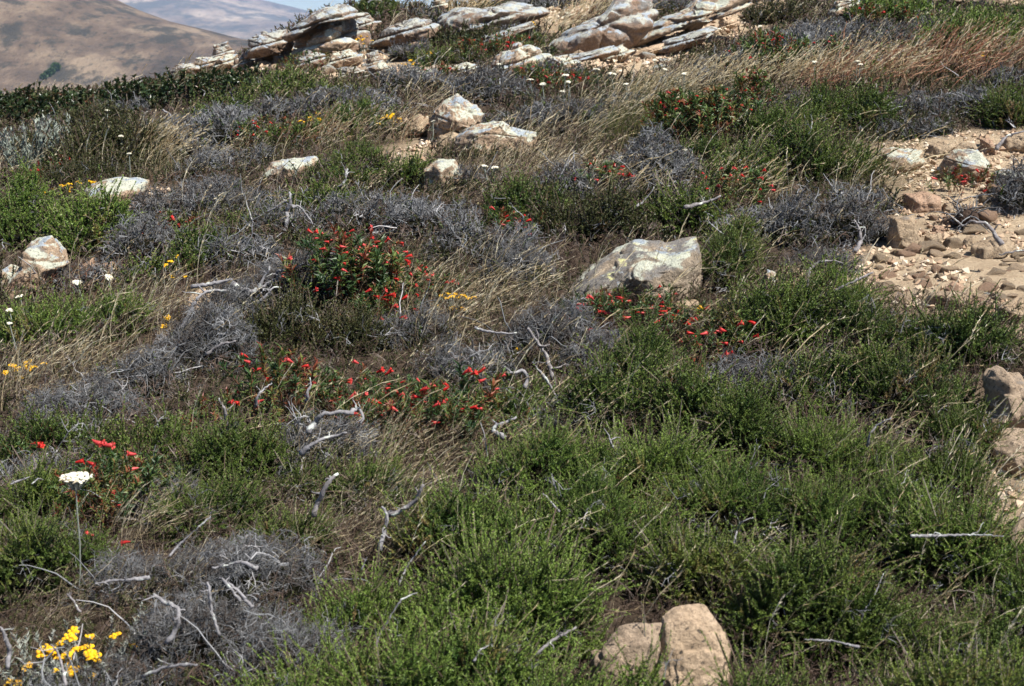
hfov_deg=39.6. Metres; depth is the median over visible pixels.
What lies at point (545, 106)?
twiggy shrub
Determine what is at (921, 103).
twiggy shrub
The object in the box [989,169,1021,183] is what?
rock
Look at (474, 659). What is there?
dead branch
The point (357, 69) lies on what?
rock
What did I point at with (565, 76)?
white yarrow
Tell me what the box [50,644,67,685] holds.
dead branch
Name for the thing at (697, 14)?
rock
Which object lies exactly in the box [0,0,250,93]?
hills
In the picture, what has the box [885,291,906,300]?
stone
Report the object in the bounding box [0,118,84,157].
green shrub
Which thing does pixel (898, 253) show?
stone
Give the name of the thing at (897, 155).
rock
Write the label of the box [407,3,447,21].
twiggy shrub
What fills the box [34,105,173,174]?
green shrub
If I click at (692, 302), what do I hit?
rock
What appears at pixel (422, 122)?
rock
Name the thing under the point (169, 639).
dead branch
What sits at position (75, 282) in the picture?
white yarrow
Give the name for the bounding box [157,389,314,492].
green shrub
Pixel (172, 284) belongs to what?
grass tuft
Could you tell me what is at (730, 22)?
rock
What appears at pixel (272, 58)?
rock
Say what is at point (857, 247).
dead branch
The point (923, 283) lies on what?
stone
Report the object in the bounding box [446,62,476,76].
rock
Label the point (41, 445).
flowering shrub
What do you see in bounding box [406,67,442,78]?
rock
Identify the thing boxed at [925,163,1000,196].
flowering shrub
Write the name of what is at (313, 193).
green shrub
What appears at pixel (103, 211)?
green shrub
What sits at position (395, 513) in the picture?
dead branch
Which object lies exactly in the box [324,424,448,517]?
green shrub
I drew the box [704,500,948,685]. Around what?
green shrub
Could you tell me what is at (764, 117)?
green shrub
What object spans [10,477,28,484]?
dead branch
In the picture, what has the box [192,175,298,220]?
twiggy shrub
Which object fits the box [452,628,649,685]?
green shrub
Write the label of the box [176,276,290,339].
twiggy shrub
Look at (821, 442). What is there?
green shrub
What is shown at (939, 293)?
stone
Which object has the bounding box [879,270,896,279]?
stone
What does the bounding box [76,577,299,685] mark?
twiggy shrub
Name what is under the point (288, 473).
green shrub
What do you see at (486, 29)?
green shrub
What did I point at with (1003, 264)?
stone
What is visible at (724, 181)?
flowering shrub
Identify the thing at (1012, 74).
twiggy shrub
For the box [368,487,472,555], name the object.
green shrub
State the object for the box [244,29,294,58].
rock
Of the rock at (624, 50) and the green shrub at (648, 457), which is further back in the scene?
the rock at (624, 50)
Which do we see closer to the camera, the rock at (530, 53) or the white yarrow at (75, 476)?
the white yarrow at (75, 476)
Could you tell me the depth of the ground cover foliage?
6.32 m
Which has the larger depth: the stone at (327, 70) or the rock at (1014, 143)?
the stone at (327, 70)
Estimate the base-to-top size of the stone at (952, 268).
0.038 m
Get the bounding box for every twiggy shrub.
[0,117,52,143]
[0,440,122,494]
[3,601,200,685]
[6,369,157,441]
[12,246,169,298]
[19,530,229,615]
[27,103,121,129]
[66,338,199,403]
[68,445,203,521]
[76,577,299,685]
[82,90,153,117]
[91,200,206,266]
[125,171,267,226]
[136,293,267,394]
[140,111,198,141]
[160,524,372,620]
[161,100,264,158]
[165,139,282,182]
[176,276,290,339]
[180,600,366,685]
[191,223,282,279]
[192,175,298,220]
[202,92,320,124]
[206,192,344,241]
[227,242,397,311]
[273,397,416,470]
[280,82,400,123]
[310,179,426,234]
[347,86,431,117]
[361,55,427,94]
[362,282,462,351]
[366,178,490,240]
[370,32,433,62]
[405,57,462,92]
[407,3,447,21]
[410,331,522,391]
[415,202,556,266]
[427,422,540,508]
[434,59,542,106]
[450,151,515,192]
[459,289,603,363]
[470,232,565,285]
[481,91,568,133]
[489,22,548,47]
[503,386,618,436]
[506,0,585,9]
[521,51,609,85]
[525,150,652,202]
[538,119,713,200]
[542,93,619,138]
[544,318,655,379]
[578,76,661,115]
[645,64,731,92]
[652,0,692,12]
[691,36,787,80]
[695,344,811,411]
[704,191,804,245]
[736,17,857,61]
[748,84,810,113]
[764,175,884,249]
[772,237,872,276]
[803,171,908,216]
[807,11,902,44]
[808,22,937,70]
[832,206,928,245]
[847,13,940,40]
[853,104,958,141]
[876,84,975,120]
[932,79,1023,119]
[941,62,1023,90]
[956,156,1023,218]
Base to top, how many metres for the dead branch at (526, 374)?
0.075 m
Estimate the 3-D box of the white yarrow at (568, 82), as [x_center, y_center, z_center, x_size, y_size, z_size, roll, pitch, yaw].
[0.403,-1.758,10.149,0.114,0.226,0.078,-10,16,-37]
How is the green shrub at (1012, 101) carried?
on the ground at (986, 266)
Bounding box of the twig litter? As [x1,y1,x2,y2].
[0,0,1023,685]
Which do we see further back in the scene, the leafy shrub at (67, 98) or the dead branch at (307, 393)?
the leafy shrub at (67, 98)
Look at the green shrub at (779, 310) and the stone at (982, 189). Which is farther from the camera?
the stone at (982, 189)
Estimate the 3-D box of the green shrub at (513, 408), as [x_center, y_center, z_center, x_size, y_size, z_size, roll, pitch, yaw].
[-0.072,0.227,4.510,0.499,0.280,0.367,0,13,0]
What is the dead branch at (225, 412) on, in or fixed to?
on the green shrub at (235, 441)
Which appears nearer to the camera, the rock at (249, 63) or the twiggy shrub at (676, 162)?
the twiggy shrub at (676, 162)
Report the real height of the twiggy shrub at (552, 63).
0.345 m
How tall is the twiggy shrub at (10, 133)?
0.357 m
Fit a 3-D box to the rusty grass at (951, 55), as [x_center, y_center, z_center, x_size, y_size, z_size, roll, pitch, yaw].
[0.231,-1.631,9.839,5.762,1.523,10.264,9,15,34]
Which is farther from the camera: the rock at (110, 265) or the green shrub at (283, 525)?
the rock at (110, 265)
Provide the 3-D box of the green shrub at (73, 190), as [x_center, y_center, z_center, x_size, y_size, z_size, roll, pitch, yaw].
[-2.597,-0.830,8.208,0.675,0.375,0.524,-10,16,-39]
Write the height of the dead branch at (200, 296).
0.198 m
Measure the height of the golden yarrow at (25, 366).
0.096 m
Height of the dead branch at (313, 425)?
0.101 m
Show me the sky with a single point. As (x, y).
(301, 4)
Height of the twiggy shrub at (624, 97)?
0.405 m
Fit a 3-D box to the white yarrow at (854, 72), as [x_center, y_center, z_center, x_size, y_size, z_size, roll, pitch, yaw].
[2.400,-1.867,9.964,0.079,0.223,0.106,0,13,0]
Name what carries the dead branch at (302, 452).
on the ground at (986, 266)
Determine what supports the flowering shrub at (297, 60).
on the ground at (986, 266)
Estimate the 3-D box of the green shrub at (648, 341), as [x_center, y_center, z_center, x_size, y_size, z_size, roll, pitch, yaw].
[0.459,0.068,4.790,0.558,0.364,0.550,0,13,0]
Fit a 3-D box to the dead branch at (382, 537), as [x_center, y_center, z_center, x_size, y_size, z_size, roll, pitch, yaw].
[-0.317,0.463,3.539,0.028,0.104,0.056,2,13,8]
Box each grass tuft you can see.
[0,316,81,401]
[114,486,176,553]
[128,108,215,166]
[144,262,209,327]
[389,414,447,451]
[472,237,558,313]
[493,111,549,160]
[821,102,888,125]
[826,393,933,461]
[856,114,950,185]
[957,414,1023,513]
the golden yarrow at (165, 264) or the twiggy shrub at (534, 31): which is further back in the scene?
the twiggy shrub at (534, 31)
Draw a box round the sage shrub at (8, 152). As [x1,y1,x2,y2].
[0,113,89,174]
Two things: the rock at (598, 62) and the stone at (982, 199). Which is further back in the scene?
the rock at (598, 62)
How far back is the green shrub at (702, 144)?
8.00 m
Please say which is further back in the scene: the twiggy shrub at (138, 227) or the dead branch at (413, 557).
the twiggy shrub at (138, 227)
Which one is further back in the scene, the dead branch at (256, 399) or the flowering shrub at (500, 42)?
the flowering shrub at (500, 42)
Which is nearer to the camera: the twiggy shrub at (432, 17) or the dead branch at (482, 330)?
the dead branch at (482, 330)
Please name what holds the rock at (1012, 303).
on the ground at (986, 266)
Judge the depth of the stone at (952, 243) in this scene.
6.45 m
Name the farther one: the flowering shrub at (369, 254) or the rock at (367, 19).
the rock at (367, 19)
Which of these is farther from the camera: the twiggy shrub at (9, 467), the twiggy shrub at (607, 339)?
the twiggy shrub at (607, 339)
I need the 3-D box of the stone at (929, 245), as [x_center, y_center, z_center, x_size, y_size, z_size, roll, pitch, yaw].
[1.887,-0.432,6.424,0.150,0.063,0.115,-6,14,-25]
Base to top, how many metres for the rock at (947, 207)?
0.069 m
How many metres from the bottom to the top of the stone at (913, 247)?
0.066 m
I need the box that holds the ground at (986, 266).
[0,0,1023,685]
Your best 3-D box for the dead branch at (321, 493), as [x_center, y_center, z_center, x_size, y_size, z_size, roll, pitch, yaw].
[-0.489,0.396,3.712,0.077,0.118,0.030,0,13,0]
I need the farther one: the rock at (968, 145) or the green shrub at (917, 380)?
the rock at (968, 145)
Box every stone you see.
[258,61,271,65]
[272,55,287,63]
[320,64,335,73]
[639,52,655,59]
[870,254,892,262]
[871,281,899,292]
[875,265,883,269]
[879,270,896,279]
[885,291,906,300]
[890,250,915,256]
[903,243,921,253]
[912,271,930,279]
[919,240,946,252]
[919,280,932,287]
[925,291,973,309]
[928,215,937,220]
[929,249,945,256]
[931,264,941,272]
[933,273,950,278]
[940,216,956,226]
[941,266,958,271]
[943,237,962,248]
[943,252,960,258]
[962,224,985,234]
[969,297,984,306]
[973,293,987,298]
[976,209,997,221]
[977,282,998,292]
[978,193,991,202]
[979,300,993,308]
[980,183,1001,192]
[983,279,996,284]
[986,267,1005,274]
[989,464,1000,473]
[991,292,1012,300]
[994,466,1023,496]
[997,204,1010,209]
[999,262,1008,265]
[1000,259,1016,261]
[1001,282,1015,289]
[1002,480,1020,491]
[1007,293,1017,297]
[1009,264,1023,270]
[1011,252,1023,257]
[1014,229,1023,234]
[1017,285,1023,291]
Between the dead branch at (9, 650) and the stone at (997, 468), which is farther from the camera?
the stone at (997, 468)
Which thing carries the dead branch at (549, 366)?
on the ground at (986, 266)
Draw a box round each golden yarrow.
[0,602,157,685]
[3,355,58,379]
[36,180,95,199]
[153,255,201,282]
[160,308,173,327]
[354,36,375,51]
[377,113,406,132]
[428,292,476,311]
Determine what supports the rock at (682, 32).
on the ground at (986, 266)
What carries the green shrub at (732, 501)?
on the ground at (986, 266)
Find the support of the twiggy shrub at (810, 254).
on the ground at (986, 266)
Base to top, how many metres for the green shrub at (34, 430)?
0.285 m
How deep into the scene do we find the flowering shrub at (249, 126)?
9.68 m
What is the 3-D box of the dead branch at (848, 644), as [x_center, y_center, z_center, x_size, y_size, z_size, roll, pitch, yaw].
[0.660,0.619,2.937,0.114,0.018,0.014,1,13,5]
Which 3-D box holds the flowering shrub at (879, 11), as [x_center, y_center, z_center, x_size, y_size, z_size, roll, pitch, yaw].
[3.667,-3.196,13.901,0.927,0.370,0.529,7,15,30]
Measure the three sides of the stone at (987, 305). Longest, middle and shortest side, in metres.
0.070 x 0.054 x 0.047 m
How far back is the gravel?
7.48 m
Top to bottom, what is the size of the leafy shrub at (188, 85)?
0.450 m
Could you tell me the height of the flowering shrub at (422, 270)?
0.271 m
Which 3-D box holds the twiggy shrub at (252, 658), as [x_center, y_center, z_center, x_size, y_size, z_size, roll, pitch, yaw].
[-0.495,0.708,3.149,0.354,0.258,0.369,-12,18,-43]
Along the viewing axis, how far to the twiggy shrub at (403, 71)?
11.43 m
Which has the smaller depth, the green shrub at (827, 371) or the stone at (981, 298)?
the green shrub at (827, 371)
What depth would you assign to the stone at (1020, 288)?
5.74 m
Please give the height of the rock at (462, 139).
0.214 m
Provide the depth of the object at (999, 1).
14.51 m
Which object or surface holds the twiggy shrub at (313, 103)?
on the ground at (986, 266)
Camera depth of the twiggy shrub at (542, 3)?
18.13 m
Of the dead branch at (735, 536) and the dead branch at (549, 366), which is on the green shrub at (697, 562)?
the dead branch at (735, 536)
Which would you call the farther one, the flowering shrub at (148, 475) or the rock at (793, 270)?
the rock at (793, 270)
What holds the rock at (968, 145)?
on the ground at (986, 266)
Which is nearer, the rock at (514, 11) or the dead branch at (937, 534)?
the dead branch at (937, 534)
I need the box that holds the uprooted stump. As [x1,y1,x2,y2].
[931,191,1004,235]
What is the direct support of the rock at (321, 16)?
on the rock at (350, 28)
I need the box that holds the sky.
[265,0,490,11]
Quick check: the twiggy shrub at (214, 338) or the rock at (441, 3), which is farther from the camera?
the rock at (441, 3)
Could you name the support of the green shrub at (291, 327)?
on the ground at (986, 266)
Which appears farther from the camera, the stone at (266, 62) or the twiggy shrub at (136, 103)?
the stone at (266, 62)
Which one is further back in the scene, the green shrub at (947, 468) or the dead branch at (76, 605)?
the green shrub at (947, 468)
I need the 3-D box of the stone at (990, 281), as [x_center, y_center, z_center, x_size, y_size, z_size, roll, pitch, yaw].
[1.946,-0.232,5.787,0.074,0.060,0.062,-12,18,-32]
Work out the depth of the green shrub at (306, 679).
2.97 m
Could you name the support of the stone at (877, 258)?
on the ground at (986, 266)
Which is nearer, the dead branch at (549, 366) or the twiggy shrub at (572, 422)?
the twiggy shrub at (572, 422)
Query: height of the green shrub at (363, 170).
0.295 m
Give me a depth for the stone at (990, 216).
6.81 m
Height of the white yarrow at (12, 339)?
0.182 m
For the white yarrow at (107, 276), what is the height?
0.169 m
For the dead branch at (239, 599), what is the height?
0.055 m
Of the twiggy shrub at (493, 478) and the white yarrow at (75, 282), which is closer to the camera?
the twiggy shrub at (493, 478)
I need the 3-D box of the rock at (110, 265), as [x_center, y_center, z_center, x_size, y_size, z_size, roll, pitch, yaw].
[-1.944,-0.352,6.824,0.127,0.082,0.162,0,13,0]
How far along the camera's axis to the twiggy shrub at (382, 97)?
10.34 m
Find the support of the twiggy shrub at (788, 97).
on the ground at (986, 266)
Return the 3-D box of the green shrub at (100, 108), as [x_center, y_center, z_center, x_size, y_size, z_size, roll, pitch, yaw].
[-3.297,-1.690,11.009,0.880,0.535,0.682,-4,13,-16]
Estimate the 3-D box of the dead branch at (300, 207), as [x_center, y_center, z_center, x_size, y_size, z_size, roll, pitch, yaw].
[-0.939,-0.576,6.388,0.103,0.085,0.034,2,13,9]
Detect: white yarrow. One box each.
[2,308,22,340]
[5,322,17,363]
[59,471,92,604]
[69,280,85,307]
[99,274,121,296]
[119,153,130,177]
[429,120,436,139]
[480,165,490,188]
[480,166,498,190]
[524,79,535,99]
[539,82,545,100]
[555,74,568,95]
[560,81,570,102]
[592,68,600,93]
[607,72,616,92]
[848,60,860,84]
[851,63,865,85]
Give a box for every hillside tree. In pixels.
[39,73,47,79]
[43,70,52,76]
[47,67,55,74]
[50,62,60,70]
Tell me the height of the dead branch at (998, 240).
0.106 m
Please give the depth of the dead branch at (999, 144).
7.52 m
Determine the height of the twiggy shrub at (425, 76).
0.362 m
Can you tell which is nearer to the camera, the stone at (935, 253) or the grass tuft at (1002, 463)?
the grass tuft at (1002, 463)
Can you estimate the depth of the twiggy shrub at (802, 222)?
6.59 m
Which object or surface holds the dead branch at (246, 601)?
on the twiggy shrub at (191, 632)
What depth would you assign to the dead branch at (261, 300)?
5.56 m
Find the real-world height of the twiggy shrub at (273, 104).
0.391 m
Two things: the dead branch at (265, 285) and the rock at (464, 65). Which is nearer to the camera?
the dead branch at (265, 285)
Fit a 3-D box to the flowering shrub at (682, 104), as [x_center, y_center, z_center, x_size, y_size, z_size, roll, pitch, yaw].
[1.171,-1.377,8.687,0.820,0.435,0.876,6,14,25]
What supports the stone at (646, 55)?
on the ground at (986, 266)
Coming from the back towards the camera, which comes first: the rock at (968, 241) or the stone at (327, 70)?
the stone at (327, 70)
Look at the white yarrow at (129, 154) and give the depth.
8.90 m
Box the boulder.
[559,236,702,305]
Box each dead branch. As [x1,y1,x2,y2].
[0,626,13,669]
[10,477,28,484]
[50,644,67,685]
[67,590,81,612]
[95,575,150,585]
[141,593,185,644]
[142,658,197,678]
[168,516,210,556]
[179,283,226,328]
[190,278,232,288]
[199,580,221,636]
[205,340,235,355]
[212,560,258,570]
[218,398,233,426]
[219,576,242,602]
[228,581,253,608]
[230,266,269,293]
[254,379,272,407]
[259,286,280,301]
[260,256,303,289]
[266,200,286,211]
[283,192,296,237]
[291,205,312,224]
[298,427,346,456]
[304,377,311,402]
[305,398,364,434]
[311,472,338,516]
[331,162,354,193]
[373,592,416,649]
[377,506,391,550]
[387,484,423,517]
[398,541,425,584]
[473,645,488,661]
[474,326,516,334]
[491,416,516,439]
[504,366,529,388]
[525,627,576,667]
[527,325,568,384]
[532,359,558,398]
[543,493,559,512]
[604,428,613,447]
[636,187,653,206]
[683,195,720,208]
[733,517,753,542]
[804,639,859,648]
[805,260,842,287]
[834,272,872,290]
[852,219,865,253]
[855,573,891,629]
[866,418,891,446]
[910,522,1003,539]
[948,214,963,226]
[964,220,1004,245]
[995,131,1023,150]
[999,250,1023,255]
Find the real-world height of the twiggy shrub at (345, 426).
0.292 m
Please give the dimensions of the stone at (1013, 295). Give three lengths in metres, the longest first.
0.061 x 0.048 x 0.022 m
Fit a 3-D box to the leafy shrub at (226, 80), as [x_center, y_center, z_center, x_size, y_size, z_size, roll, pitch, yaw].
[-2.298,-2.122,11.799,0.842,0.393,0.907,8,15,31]
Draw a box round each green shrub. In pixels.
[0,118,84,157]
[0,150,80,252]
[0,278,120,362]
[0,391,136,469]
[0,435,118,537]
[0,485,126,618]
[16,168,115,211]
[30,90,141,134]
[32,143,143,190]
[33,166,147,259]
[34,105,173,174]
[56,277,168,346]
[64,391,225,475]
[113,242,187,291]
[125,448,290,549]
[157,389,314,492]
[160,211,239,282]
[179,82,273,120]
[190,608,434,685]
[200,193,283,238]
[221,486,369,561]
[224,270,366,356]
[226,53,330,102]
[254,102,333,147]
[256,542,475,671]
[262,437,383,509]
[266,166,370,216]
[288,148,383,189]
[289,124,405,178]
[290,67,373,100]
[295,585,603,685]
[297,289,410,359]
[308,78,403,137]
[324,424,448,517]
[351,0,402,18]
[356,497,641,681]
[362,137,437,190]
[365,451,584,596]
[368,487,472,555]
[406,36,492,66]
[415,368,566,443]
[417,17,527,50]
[445,0,510,10]
[452,395,625,516]
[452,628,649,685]
[473,161,581,221]
[486,363,573,426]
[513,445,711,599]
[517,169,664,248]
[530,336,685,436]
[543,396,746,507]
[567,305,722,398]
[569,615,715,685]
[615,340,786,438]
[621,501,800,625]
[625,438,822,557]
[628,162,756,238]
[666,360,833,475]
[671,126,748,165]
[677,250,855,360]
[687,629,911,685]
[688,125,804,192]
[697,199,777,293]
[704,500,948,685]
[724,91,836,144]
[737,0,813,25]
[737,315,913,423]
[740,394,936,498]
[745,243,899,315]
[746,102,902,183]
[759,453,965,582]
[778,71,912,140]
[795,270,950,363]
[825,330,1001,435]
[835,0,943,25]
[845,568,1023,672]
[852,596,1023,685]
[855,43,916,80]
[856,464,1023,602]
[861,279,1023,373]
[864,33,940,68]
[865,414,1023,516]
[895,373,1023,464]
[902,0,1023,60]
[945,539,1023,638]
[961,68,1023,129]
[988,0,1023,24]
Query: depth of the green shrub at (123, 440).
4.50 m
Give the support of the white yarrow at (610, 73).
on the ground at (986, 266)
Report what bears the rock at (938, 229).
on the ground at (986, 266)
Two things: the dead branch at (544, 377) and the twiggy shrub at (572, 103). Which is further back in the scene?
the twiggy shrub at (572, 103)
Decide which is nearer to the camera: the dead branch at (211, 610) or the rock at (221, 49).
the dead branch at (211, 610)
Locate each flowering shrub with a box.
[0,416,74,475]
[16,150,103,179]
[41,437,182,544]
[134,208,197,233]
[169,384,284,435]
[210,341,349,429]
[224,113,296,148]
[275,221,434,314]
[277,49,361,70]
[285,358,404,416]
[333,373,459,445]
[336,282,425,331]
[341,246,461,299]
[405,359,530,458]
[409,59,458,76]
[442,29,557,60]
[466,202,545,238]
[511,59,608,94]
[550,282,701,335]
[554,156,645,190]
[635,295,719,348]
[638,84,763,147]
[672,309,758,370]
[690,166,775,216]
[703,23,867,80]
[720,65,781,115]
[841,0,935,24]
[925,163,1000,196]
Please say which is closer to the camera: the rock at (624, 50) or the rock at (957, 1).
the rock at (624, 50)
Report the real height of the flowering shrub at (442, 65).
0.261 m
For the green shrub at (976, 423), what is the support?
on the ground at (986, 266)
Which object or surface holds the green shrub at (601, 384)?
on the ground at (986, 266)
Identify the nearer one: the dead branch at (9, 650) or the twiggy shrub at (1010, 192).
the dead branch at (9, 650)
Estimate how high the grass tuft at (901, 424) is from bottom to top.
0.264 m
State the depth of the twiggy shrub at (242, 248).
6.49 m
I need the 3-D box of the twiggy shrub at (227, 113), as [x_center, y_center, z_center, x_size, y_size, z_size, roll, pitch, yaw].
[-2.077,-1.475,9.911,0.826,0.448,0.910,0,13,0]
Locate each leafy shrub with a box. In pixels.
[0,81,62,125]
[17,83,106,127]
[73,73,175,117]
[137,66,233,111]
[193,64,274,100]
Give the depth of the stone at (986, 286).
5.74 m
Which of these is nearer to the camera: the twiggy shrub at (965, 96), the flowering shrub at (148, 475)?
the flowering shrub at (148, 475)
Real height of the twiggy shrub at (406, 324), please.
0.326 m
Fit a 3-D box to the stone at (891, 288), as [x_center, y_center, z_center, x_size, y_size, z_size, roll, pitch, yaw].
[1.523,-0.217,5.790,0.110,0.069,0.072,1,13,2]
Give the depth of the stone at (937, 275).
5.94 m
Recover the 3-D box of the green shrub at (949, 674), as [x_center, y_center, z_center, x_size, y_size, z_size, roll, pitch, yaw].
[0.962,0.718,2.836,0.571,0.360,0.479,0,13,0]
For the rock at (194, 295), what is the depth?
5.91 m
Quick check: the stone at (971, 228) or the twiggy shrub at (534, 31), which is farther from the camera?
the twiggy shrub at (534, 31)
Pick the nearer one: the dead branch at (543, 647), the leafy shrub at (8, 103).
the dead branch at (543, 647)
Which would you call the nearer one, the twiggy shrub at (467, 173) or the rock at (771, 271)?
the rock at (771, 271)
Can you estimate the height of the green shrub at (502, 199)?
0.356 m
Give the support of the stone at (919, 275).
on the ground at (986, 266)
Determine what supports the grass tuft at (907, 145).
on the ground at (986, 266)
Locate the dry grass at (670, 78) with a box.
[0,0,1023,685]
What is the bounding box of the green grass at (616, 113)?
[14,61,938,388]
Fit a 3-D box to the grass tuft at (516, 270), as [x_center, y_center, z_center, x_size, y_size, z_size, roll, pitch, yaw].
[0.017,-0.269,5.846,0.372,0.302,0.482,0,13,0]
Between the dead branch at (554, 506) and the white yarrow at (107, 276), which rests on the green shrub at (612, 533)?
the dead branch at (554, 506)
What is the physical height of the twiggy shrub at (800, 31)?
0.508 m
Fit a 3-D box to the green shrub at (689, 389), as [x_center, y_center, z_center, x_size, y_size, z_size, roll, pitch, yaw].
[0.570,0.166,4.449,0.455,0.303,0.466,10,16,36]
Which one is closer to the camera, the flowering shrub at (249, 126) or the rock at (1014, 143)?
the rock at (1014, 143)
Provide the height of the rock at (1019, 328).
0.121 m
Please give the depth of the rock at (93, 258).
6.84 m
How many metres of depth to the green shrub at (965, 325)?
4.92 m
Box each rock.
[0,264,19,286]
[2,235,69,298]
[78,257,95,275]
[84,177,148,205]
[99,262,119,271]
[170,63,200,73]
[184,288,221,317]
[193,56,219,69]
[209,54,237,72]
[212,41,234,57]
[231,54,253,69]
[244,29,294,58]
[257,46,296,59]
[260,156,319,183]
[281,4,368,42]
[288,19,371,59]
[290,50,329,69]
[298,23,358,55]
[327,49,362,67]
[339,66,363,79]
[355,15,381,33]
[358,61,393,80]
[364,50,383,66]
[370,17,440,47]
[405,38,426,46]
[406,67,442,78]
[407,114,428,137]
[420,159,462,191]
[427,93,483,141]
[428,0,447,11]
[435,131,458,146]
[436,1,550,37]
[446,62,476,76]
[454,121,538,155]
[481,21,534,45]
[490,42,551,74]
[543,0,658,54]
[547,55,579,67]
[554,45,620,61]
[558,9,573,18]
[575,58,606,71]
[587,604,730,685]
[602,45,634,62]
[632,43,663,56]
[633,0,752,46]
[658,26,717,54]
[672,298,705,317]
[676,30,693,36]
[718,16,739,30]
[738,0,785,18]
[758,269,778,295]
[781,266,805,277]
[826,0,859,17]
[877,147,924,173]
[887,215,920,248]
[902,191,940,212]
[924,232,942,242]
[926,139,956,158]
[927,0,970,6]
[931,225,945,233]
[936,149,989,181]
[943,203,959,212]
[945,281,963,290]
[953,142,979,150]
[963,235,974,248]
[964,285,977,292]
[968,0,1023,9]
[971,237,1013,258]
[979,138,1000,154]
[982,365,1023,431]
[986,428,1023,478]
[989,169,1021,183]
[994,297,1023,326]
[999,323,1023,350]
[1001,133,1023,152]
[1003,517,1023,556]
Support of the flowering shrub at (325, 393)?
on the ground at (986, 266)
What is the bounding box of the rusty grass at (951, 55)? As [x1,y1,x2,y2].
[5,5,1023,444]
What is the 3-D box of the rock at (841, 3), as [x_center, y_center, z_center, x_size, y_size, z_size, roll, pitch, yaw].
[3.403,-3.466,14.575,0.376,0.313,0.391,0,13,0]
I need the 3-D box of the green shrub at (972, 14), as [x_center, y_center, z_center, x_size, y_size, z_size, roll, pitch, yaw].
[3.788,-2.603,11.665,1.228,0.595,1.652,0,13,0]
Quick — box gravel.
[148,0,1023,519]
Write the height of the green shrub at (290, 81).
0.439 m
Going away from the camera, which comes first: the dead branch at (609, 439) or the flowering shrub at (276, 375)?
the dead branch at (609, 439)
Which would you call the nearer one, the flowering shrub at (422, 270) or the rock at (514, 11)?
the flowering shrub at (422, 270)
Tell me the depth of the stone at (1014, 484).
4.05 m
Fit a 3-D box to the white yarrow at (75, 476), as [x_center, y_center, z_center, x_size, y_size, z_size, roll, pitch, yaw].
[-1.089,0.499,3.568,0.085,0.355,0.100,0,13,0]
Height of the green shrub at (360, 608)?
0.321 m
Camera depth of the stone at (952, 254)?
6.26 m
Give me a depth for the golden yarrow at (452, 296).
5.80 m
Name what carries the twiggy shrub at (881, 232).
on the ground at (986, 266)
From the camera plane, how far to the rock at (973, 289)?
5.65 m
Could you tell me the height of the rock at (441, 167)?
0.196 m
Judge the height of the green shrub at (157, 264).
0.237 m
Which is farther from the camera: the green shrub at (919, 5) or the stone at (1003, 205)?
the green shrub at (919, 5)
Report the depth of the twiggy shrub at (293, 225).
7.02 m
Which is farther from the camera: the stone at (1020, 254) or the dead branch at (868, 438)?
the stone at (1020, 254)
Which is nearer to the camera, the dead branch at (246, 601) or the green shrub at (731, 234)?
the dead branch at (246, 601)
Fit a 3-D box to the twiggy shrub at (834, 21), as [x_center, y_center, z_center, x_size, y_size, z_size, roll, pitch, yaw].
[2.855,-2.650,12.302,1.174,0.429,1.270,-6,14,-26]
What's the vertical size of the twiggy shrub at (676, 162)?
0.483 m
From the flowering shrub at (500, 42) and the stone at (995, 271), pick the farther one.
the flowering shrub at (500, 42)
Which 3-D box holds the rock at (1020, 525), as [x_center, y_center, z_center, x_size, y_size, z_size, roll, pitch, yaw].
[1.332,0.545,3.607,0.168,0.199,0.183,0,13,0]
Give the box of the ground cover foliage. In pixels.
[0,0,1023,685]
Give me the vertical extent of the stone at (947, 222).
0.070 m
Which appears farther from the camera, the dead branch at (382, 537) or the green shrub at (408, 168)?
the green shrub at (408, 168)
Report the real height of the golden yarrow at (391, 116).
0.148 m
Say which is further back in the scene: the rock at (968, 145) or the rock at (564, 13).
the rock at (564, 13)
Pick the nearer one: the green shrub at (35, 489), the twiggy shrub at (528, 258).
the green shrub at (35, 489)
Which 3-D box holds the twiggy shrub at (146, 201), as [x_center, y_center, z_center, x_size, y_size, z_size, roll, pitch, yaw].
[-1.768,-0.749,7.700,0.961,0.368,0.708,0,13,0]
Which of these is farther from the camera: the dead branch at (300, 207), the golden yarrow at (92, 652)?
the dead branch at (300, 207)
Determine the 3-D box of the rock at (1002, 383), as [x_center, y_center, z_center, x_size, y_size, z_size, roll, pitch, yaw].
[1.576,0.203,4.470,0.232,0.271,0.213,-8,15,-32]
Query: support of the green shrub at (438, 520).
on the ground at (986, 266)
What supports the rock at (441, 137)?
on the ground at (986, 266)
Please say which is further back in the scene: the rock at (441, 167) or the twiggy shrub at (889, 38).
the twiggy shrub at (889, 38)
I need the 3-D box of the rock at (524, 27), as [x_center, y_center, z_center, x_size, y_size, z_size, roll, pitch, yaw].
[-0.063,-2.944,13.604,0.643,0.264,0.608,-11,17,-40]
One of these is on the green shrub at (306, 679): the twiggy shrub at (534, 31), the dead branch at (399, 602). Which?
the dead branch at (399, 602)
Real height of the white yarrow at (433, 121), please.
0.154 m
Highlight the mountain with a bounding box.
[118,0,308,39]
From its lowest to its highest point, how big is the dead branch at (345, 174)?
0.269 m
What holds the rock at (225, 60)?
on the ground at (986, 266)

